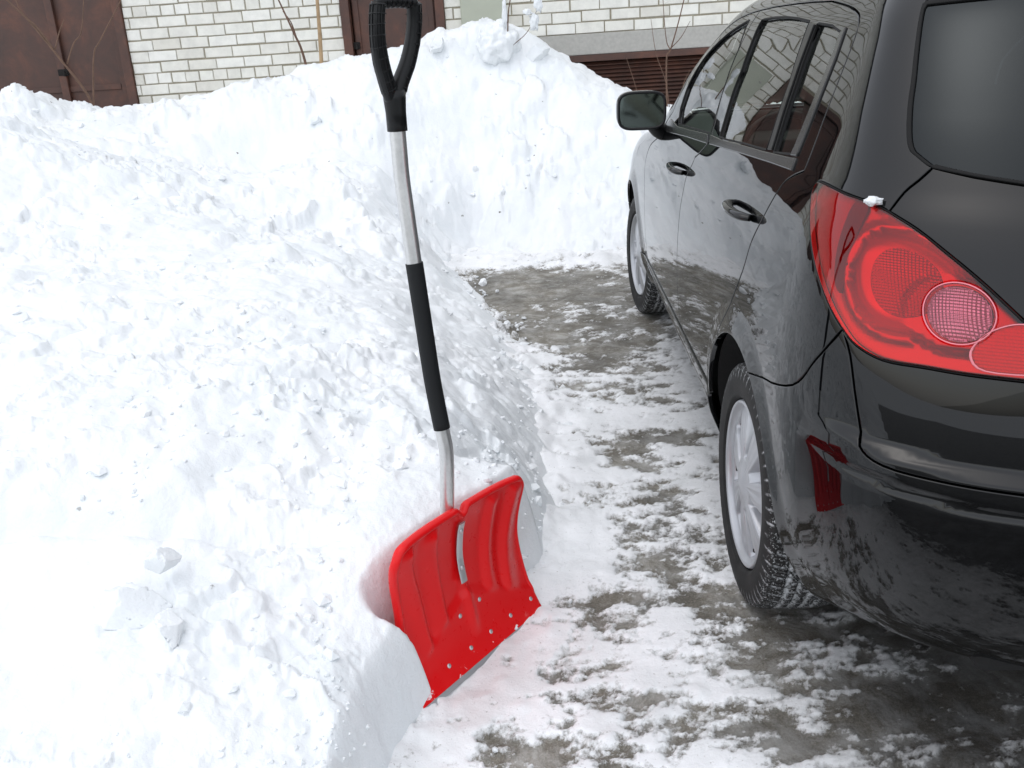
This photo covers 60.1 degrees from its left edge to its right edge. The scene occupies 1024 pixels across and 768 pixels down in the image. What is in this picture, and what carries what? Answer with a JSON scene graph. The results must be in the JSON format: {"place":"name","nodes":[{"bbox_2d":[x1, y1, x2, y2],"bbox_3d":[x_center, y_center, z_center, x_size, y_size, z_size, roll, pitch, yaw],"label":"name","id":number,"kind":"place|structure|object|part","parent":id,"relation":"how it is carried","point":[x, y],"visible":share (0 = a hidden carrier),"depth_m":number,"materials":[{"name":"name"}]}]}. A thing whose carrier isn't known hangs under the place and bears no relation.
{"place":"outdoors","nodes":[
{"label":"outdoors","id":0,"kind":"place"},
{"bbox_2d":[388,246,1023,767],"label":"ground","id":1,"kind":"structure","parent":0,"point":[658,642],"depth_m":2.19,"materials":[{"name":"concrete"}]},
{"bbox_2d":[368,0,540,707],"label":"snow shovel","id":2,"kind":"object","parent":1,"relation":"on","point":[465,601],"visible":0.96,"depth_m":2.02,"materials":[{"name":"red plastic"}]},
{"bbox_2d":[616,0,1023,669],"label":"parked car","id":3,"kind":"object","parent":1,"relation":"on","point":[856,362],"visible":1,"depth_m":1.59,"materials":[{"name":"black paint"}]},
{"bbox_3d":[0.672,-0.848,3.392,0.251,1.033,1.310,-2,21,3],"label":"front door","id":4,"kind":"part","parent":3,"relation":"part of","materials":[{"name":"black paint"}]},
{"bbox_3d":[0.647,-0.479,2.440,0.247,1.038,1.184,-2,21,3],"label":"rear door","id":5,"kind":"part","parent":3,"relation":"part of","materials":[{"name":"black paint"}]},
{"bbox_2d":[863,196,883,206],"bbox_3d":[0.627,-0.316,1.533,0.036,0.019,0.028,-3,21,0],"label":"snow crumb","id":6,"kind":"object","parent":3,"relation":"on","point":[871,201],"visible":1,"depth_m":1.52,"materials":[{"name":"white snow"}]},
{"label":"snow field","id":7,"kind":"structure","parent":0,"visible":0},
{"bbox_2d":[0,17,799,767],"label":"snow bank","id":8,"kind":"structure","parent":7,"relation":"on","point":[74,685],"depth_m":2.78,"materials":[{"name":"white snow"}]},
{"bbox_2d":[6,0,92,104],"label":"bare sapling","id":9,"kind":"object","parent":8,"relation":"on","point":[43,37],"visible":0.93,"depth_m":7.13,"materials":[{"name":"brown plant"}]},
{"bbox_2d":[92,0,120,105],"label":"bare twig","id":10,"kind":"object","parent":8,"relation":"on","point":[94,55],"visible":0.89,"depth_m":7.08,"materials":[{"name":"brown plant"}]},
{"bbox_2d":[87,582,172,630],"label":"snow slab","id":11,"kind":"structure","parent":8,"relation":"on","point":[130,605],"depth_m":1.78,"materials":[{"name":"white snow"}]},
{"bbox_2d":[143,547,181,573],"bbox_3d":[-0.723,0.366,1.843,0.077,0.058,0.047,-17,25,-33],"label":"snow lump","id":12,"kind":"object","parent":8,"relation":"on","point":[159,560],"visible":1,"depth_m":1.83,"materials":[{"name":"white snow"}]},
{"bbox_2d":[154,609,183,648],"bbox_3d":[-0.676,0.484,1.761,0.049,0.073,0.098,-23,10,-23],"label":"snow slab","id":13,"kind":"object","parent":8,"relation":"on","point":[169,624],"depth_m":1.73,"materials":[{"name":"white snow"}]},
{"bbox_2d":[278,0,306,64],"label":"bare twig","id":14,"kind":"object","parent":8,"relation":"on","point":[295,36],"visible":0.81,"depth_m":7.13,"materials":[{"name":"brown plant"}]},
{"bbox_2d":[316,0,322,62],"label":"wooden stake","id":15,"kind":"object","parent":8,"relation":"on","point":[319,33],"visible":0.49,"depth_m":7.12,"materials":[{"name":"brown wood"}]},
{"bbox_2d":[0,55,667,767],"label":"snow crumbs","id":16,"kind":"object","parent":8,"relation":"on","point":[320,599],"visible":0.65,"depth_m":2.37,"materials":[{"name":"white snow"}]},
{"bbox_2d":[429,34,443,52],"bbox_3d":[-0.593,-2.690,7.004,0.116,0.146,0.157,-2,21,2],"label":"snow chunk","id":17,"kind":"object","parent":8,"relation":"on","point":[437,44],"visible":1,"depth_m":6.95,"materials":[{"name":"white snow"}]},
{"bbox_2d":[476,19,521,65],"bbox_3d":[-0.100,-2.686,7.004,0.364,0.382,0.338,-5,21,-5],"label":"snow boulder","id":18,"kind":"object","parent":8,"relation":"on","point":[496,42],"visible":0.95,"depth_m":6.89,"materials":[{"name":"white snow"}]},
{"bbox_2d":[502,0,542,43],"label":"snowy twig","id":19,"kind":"object","parent":8,"relation":"on","point":[534,17],"visible":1,"depth_m":6.82,"materials":[{"name":"white snow"}]},
{"bbox_2d":[526,43,549,61],"bbox_3d":[0.199,-2.614,7.012,0.165,0.162,0.171,8,24,26],"label":"snow chunk","id":20,"kind":"object","parent":8,"relation":"on","point":[537,51],"visible":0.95,"depth_m":6.95,"materials":[{"name":"white snow"}]},
{"bbox_2d":[626,0,689,106],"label":"bare shrub","id":21,"kind":"object","parent":8,"relation":"on","point":[667,96],"visible":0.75,"depth_m":6.97,"materials":[{"name":"brown plant"}]},
{"bbox_2d":[0,0,803,108],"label":"brick garage","id":22,"kind":"structure","parent":7,"relation":"on","point":[149,51],"depth_m":8.02,"materials":[{"name":"brick"}]},
{"bbox_2d":[339,0,445,55],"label":"steel door","id":23,"kind":"structure","parent":22,"relation":"in","point":[433,16],"depth_m":7.97,"materials":[{"name":"brown metal"}]},
{"bbox_2d":[460,0,502,24],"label":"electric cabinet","id":24,"kind":"object","parent":22,"relation":"attached to","point":[473,10],"visible":0.08,"depth_m":7.81,"materials":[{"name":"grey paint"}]},
{"label":"cabinet door","id":25,"kind":"part","parent":24,"relation":"part of","materials":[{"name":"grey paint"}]}
]}

